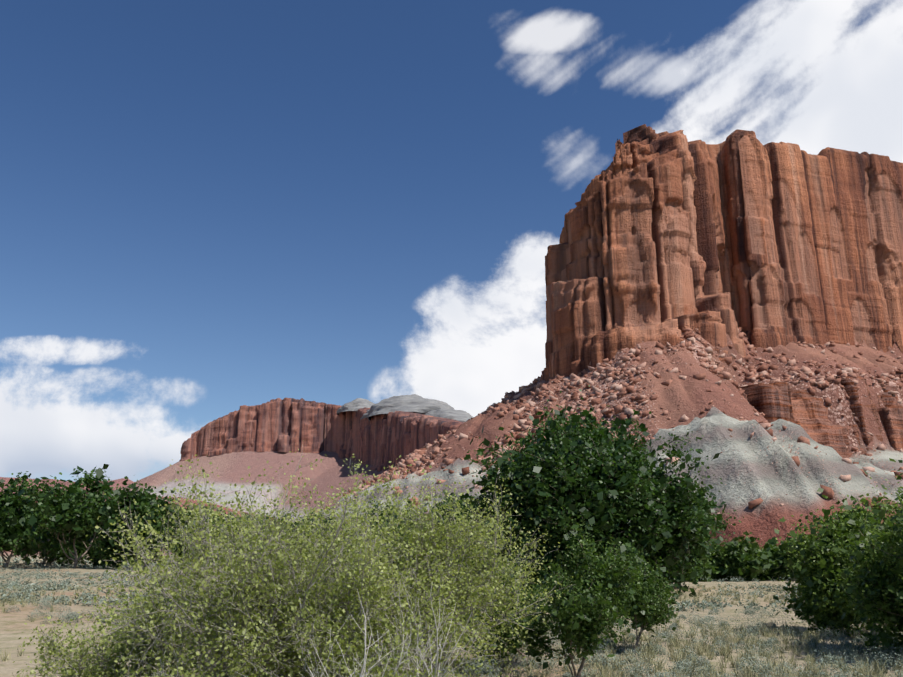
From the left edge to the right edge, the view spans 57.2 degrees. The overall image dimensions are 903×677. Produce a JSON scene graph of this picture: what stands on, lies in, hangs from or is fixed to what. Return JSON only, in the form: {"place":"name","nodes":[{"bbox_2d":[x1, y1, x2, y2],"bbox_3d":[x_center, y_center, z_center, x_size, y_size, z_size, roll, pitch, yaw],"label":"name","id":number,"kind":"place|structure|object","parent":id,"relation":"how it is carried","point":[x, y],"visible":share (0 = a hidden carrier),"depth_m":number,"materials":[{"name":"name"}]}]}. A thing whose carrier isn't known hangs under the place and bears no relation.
{"place":"outdoors","nodes":[
{"label":"outdoors","id":0,"kind":"place"},
{"bbox_2d":[0,477,133,495],"bbox_3d":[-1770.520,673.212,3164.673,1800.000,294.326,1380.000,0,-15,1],"label":"red hills","id":1,"kind":"structure","parent":0,"point":[114,485],"depth_m":2986.08,"materials":[{"name":"brown soil"}]},
{"bbox_2d":[0,497,284,556],"bbox_3d":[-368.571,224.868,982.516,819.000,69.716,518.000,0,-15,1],"label":"red hills","id":2,"kind":"structure","parent":0,"point":[191,500],"depth_m":903.95,"materials":[{"name":"red soil"}]},
{"bbox_2d":[179,398,464,471],"bbox_3d":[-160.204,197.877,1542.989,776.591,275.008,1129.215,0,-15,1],"label":"mesa cliff","id":3,"kind":"structure","parent":0,"point":[378,442],"depth_m":1551.07,"materials":[{"name":"brown stone"}]},
{"bbox_2d":[336,398,374,414],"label":"rock dome","id":4,"kind":"structure","parent":3,"relation":"on","point":[356,404],"depth_m":1514.27,"materials":[{"name":"grey stone"}]},
{"bbox_2d":[360,410,368,418],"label":"rock dome","id":5,"kind":"structure","parent":3,"relation":"on","point":[365,415],"depth_m":1464.22,"materials":[{"name":"grey stone"}]},
{"bbox_2d":[367,394,453,420],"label":"rock dome","id":6,"kind":"structure","parent":3,"relation":"on","point":[414,403],"depth_m":1370.73,"materials":[{"name":"grey stone"}]},
{"bbox_2d":[425,408,473,421],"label":"rock dome","id":7,"kind":"structure","parent":3,"relation":"on","point":[458,415],"depth_m":1300.82,"materials":[{"name":"grey stone"}]},
{"bbox_2d":[0,556,902,676],"bbox_3d":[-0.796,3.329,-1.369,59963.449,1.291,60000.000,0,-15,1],"label":"ground","id":8,"kind":"structure","parent":0,"point":[13,626],"depth_m":41.28,"materials":[{"name":"soil"}]},
{"bbox_2d":[3,495,46,564],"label":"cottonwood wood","id":9,"kind":"object","parent":8,"relation":"on","point":[26,558],"depth_m":231.25,"materials":[{"name":"green plant"}]},
{"bbox_2d":[0,471,57,567],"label":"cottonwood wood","id":10,"kind":"object","parent":8,"relation":"on","point":[14,526],"visible":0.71,"depth_m":195.36,"materials":[{"name":"green plant"}]},
{"bbox_2d":[30,550,63,562],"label":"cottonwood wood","id":11,"kind":"object","parent":8,"relation":"on","point":[34,556],"depth_m":254.43,"materials":[{"name":"green plant"}]},
{"bbox_2d":[30,537,90,566],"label":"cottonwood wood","id":12,"kind":"object","parent":8,"relation":"on","point":[61,557],"visible":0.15,"depth_m":217.17,"materials":[{"name":"green plant"}]},
{"bbox_2d":[18,464,114,567],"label":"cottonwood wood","id":13,"kind":"object","parent":8,"relation":"on","point":[63,513],"visible":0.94,"depth_m":183.47,"materials":[{"name":"green plant"}]},
{"bbox_2d":[75,486,133,567],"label":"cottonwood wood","id":14,"kind":"object","parent":8,"relation":"on","point":[94,560],"visible":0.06,"depth_m":203.90,"materials":[{"name":"green plant"}]},
{"bbox_2d":[0,556,211,567],"bbox_3d":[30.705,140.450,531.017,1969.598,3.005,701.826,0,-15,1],"label":"sagebrush","id":15,"kind":"object","parent":8,"relation":"on","point":[48,564],"visible":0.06,"depth_m":225.84,"materials":[{"name":"green plant"}]},
{"bbox_2d":[13,558,213,676],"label":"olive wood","id":16,"kind":"object","parent":8,"relation":"on","point":[95,668],"visible":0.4,"depth_m":18.72,"materials":[{"name":"green plant"}]},
{"bbox_2d":[90,475,186,568],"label":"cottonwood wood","id":17,"kind":"object","parent":8,"relation":"on","point":[145,500],"visible":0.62,"depth_m":178.47,"materials":[{"name":"green plant"}]},
{"bbox_2d":[129,547,160,565],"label":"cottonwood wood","id":18,"kind":"object","parent":8,"relation":"on","point":[156,556],"visible":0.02,"depth_m":234.58,"materials":[{"name":"green plant"}]},
{"bbox_2d":[128,635,219,676],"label":"bare twigs","id":19,"kind":"object","parent":8,"relation":"on","point":[177,659],"visible":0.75,"depth_m":15.74,"materials":[{"name":"grey plant"}]},
{"bbox_2d":[156,495,193,562],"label":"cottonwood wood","id":20,"kind":"object","parent":8,"relation":"on","point":[166,497],"depth_m":246.76,"materials":[{"name":"green plant"}]},
{"bbox_2d":[161,515,222,564],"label":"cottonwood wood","id":21,"kind":"object","parent":8,"relation":"on","point":[164,539],"visible":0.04,"depth_m":234.88,"materials":[{"name":"green plant"}]},
{"bbox_2d":[166,502,233,564],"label":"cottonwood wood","id":22,"kind":"object","parent":8,"relation":"on","point":[186,523],"visible":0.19,"depth_m":215.86,"materials":[{"name":"green plant"}]},
{"bbox_2d":[223,506,269,549],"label":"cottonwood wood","id":23,"kind":"object","parent":8,"relation":"on","point":[240,521],"visible":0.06,"depth_m":233.18,"materials":[{"name":"green plant"}]},
{"bbox_2d":[112,450,388,521],"bbox_3d":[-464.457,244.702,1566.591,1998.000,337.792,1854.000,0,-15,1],"label":"mesa slopes","id":24,"kind":"structure","parent":8,"relation":"on","point":[329,470],"depth_m":1448.91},
{"bbox_2d":[74,440,461,676],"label":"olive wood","id":25,"kind":"object","parent":8,"relation":"on","point":[224,585],"visible":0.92,"depth_m":16.54,"materials":[{"name":"green plant"}]},
{"bbox_2d":[277,508,350,566],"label":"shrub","id":26,"kind":"object","parent":8,"relation":"on","point":[325,521],"visible":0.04,"depth_m":119.97,"materials":[{"name":"green plant"}]},
{"bbox_2d":[229,501,408,676],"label":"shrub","id":27,"kind":"object","parent":8,"relation":"on","point":[319,568],"visible":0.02,"depth_m":24.14,"materials":[{"name":"green plant"}]},
{"bbox_2d":[232,589,419,676],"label":"dead snag","id":28,"kind":"object","parent":8,"relation":"on","point":[362,669],"visible":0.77,"depth_m":14.93,"materials":[{"name":"grey plant"}]},
{"bbox_2d":[146,483,509,676],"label":"shrub","id":29,"kind":"object","parent":8,"relation":"on","point":[361,548],"visible":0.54,"depth_m":16.95,"materials":[{"name":"green plant"}]},
{"bbox_2d":[342,497,424,578],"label":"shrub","id":30,"kind":"object","parent":8,"relation":"on","point":[381,514],"visible":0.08,"depth_m":106.11,"materials":[{"name":"green plant"}]},
{"bbox_2d":[0,563,803,611],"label":"dry grass","id":31,"kind":"structure","parent":8,"relation":"on","point":[61,585],"depth_m":75.73,"materials":[{"name":"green plant"}]},
{"bbox_2d":[328,575,494,676],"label":"bare twigs","id":32,"kind":"object","parent":8,"relation":"on","point":[420,654],"visible":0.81,"depth_m":15.93,"materials":[{"name":"grey plant"}]},
{"bbox_2d":[311,454,581,676],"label":"shrub","id":33,"kind":"object","parent":8,"relation":"on","point":[424,541],"visible":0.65,"depth_m":20.21,"materials":[{"name":"green plant"}]},
{"bbox_2d":[419,487,474,573],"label":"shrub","id":34,"kind":"object","parent":8,"relation":"on","point":[460,505],"visible":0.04,"depth_m":96.19,"materials":[{"name":"green plant"}]},
{"bbox_2d":[0,583,902,676],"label":"grass tufts","id":35,"kind":"object","parent":8,"relation":"on","point":[725,652],"visible":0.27,"depth_m":29.75,"materials":[{"name":"beige plant"}]},
{"bbox_2d":[0,591,902,676],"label":"sagebrush","id":36,"kind":"object","parent":8,"relation":"on","point":[680,663],"visible":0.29,"depth_m":28.66,"materials":[{"name":"green plant"}]},
{"bbox_2d":[453,492,530,586],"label":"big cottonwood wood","id":37,"kind":"object","parent":8,"relation":"on","point":[461,497],"depth_m":89.76,"materials":[{"name":"green plant"}]},
{"bbox_2d":[442,545,553,672],"bbox_3d":[1.720,8.711,26.674,4.125,4.133,3.795,0,-15,1],"label":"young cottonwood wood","id":38,"kind":"object","parent":8,"relation":"on","point":[508,636],"visible":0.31,"depth_m":25.68,"materials":[{"name":"green plant"}]},
{"bbox_2d":[171,322,902,563],"bbox_3d":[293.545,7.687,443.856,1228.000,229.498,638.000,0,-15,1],"label":"butte slopes","id":39,"kind":"structure","parent":8,"relation":"on","point":[744,467],"depth_m":284.37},
{"bbox_2d":[307,327,902,529],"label":"talus boulders","id":40,"kind":"object","parent":39,"relation":"on","point":[689,337],"visible":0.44,"depth_m":351.76,"materials":[{"name":"brown stone"}]},
{"bbox_2d":[587,374,902,458],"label":"rock outcrop","id":41,"kind":"object","parent":39,"relation":"on","point":[772,401],"visible":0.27,"depth_m":342.07,"materials":[{"name":"brown stone"}]},
{"bbox_2d":[480,514,646,676],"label":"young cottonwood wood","id":42,"kind":"object","parent":8,"relation":"on","point":[586,618],"visible":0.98,"depth_m":21.81,"materials":[{"name":"green plant"}]},
{"bbox_2d":[458,385,743,597],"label":"cottonwood tree","id":43,"kind":"object","parent":8,"relation":"on","point":[602,481],"visible":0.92,"depth_m":70.86,"materials":[{"name":"green plant"}]},
{"bbox_2d":[614,544,684,651],"bbox_3d":[7.109,9.858,31.182,3.097,4.103,3.455,-9,-17,30],"label":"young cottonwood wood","id":44,"kind":"object","parent":8,"relation":"on","point":[650,607],"visible":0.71,"depth_m":30.47,"materials":[{"name":"green plant"}]},
{"bbox_2d":[645,533,715,587],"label":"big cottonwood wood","id":45,"kind":"object","parent":8,"relation":"on","point":[695,564],"visible":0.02,"depth_m":81.65,"materials":[{"name":"green plant"}]},
{"bbox_2d":[684,550,717,581],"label":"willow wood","id":46,"kind":"object","parent":8,"relation":"on","point":[707,575],"visible":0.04,"depth_m":105.72,"materials":[{"name":"green plant"}]},
{"bbox_2d":[706,536,725,580],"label":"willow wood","id":47,"kind":"object","parent":8,"relation":"on","point":[715,576],"visible":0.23,"depth_m":112.12,"materials":[{"name":"green plant"}]},
{"bbox_2d":[711,531,784,580],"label":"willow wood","id":48,"kind":"object","parent":8,"relation":"on","point":[742,558],"visible":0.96,"depth_m":109.17,"materials":[{"name":"green plant"}]},
{"bbox_2d":[757,537,777,578],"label":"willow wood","id":49,"kind":"object","parent":8,"relation":"on","point":[773,541],"visible":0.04,"depth_m":115.52,"materials":[{"name":"green plant"}]},
{"bbox_2d":[763,533,814,580],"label":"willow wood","id":50,"kind":"object","parent":8,"relation":"on","point":[776,554],"visible":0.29,"depth_m":109.07,"materials":[{"name":"green plant"}]},
{"bbox_2d":[773,488,895,636],"bbox_3d":[17.955,10.286,37.233,6.456,6.781,6.846,0,-15,1],"label":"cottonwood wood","id":51,"kind":"object","parent":8,"relation":"on","point":[814,577],"visible":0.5,"depth_m":36.67,"materials":[{"name":"green plant"}]},
{"bbox_2d":[821,458,902,654],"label":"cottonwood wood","id":52,"kind":"object","parent":8,"relation":"on","point":[879,574],"visible":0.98,"depth_m":29.83,"materials":[{"name":"green plant"}]},
{"bbox_2d":[862,473,902,525],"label":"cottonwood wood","id":53,"kind":"object","parent":8,"relation":"on","point":[899,477],"depth_m":54.41,"materials":[{"name":"green plant"}]},
{"bbox_2d":[0,0,902,481],"label":"sky","id":54,"kind":"structure","parent":0,"point":[210,209],"materials":[{"name":"blue"}]},
{"bbox_2d":[541,124,902,380],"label":"cliff","id":55,"kind":"structure","parent":0,"point":[665,237],"depth_m":428.99,"materials":[{"name":"brown stone"}]}
]}

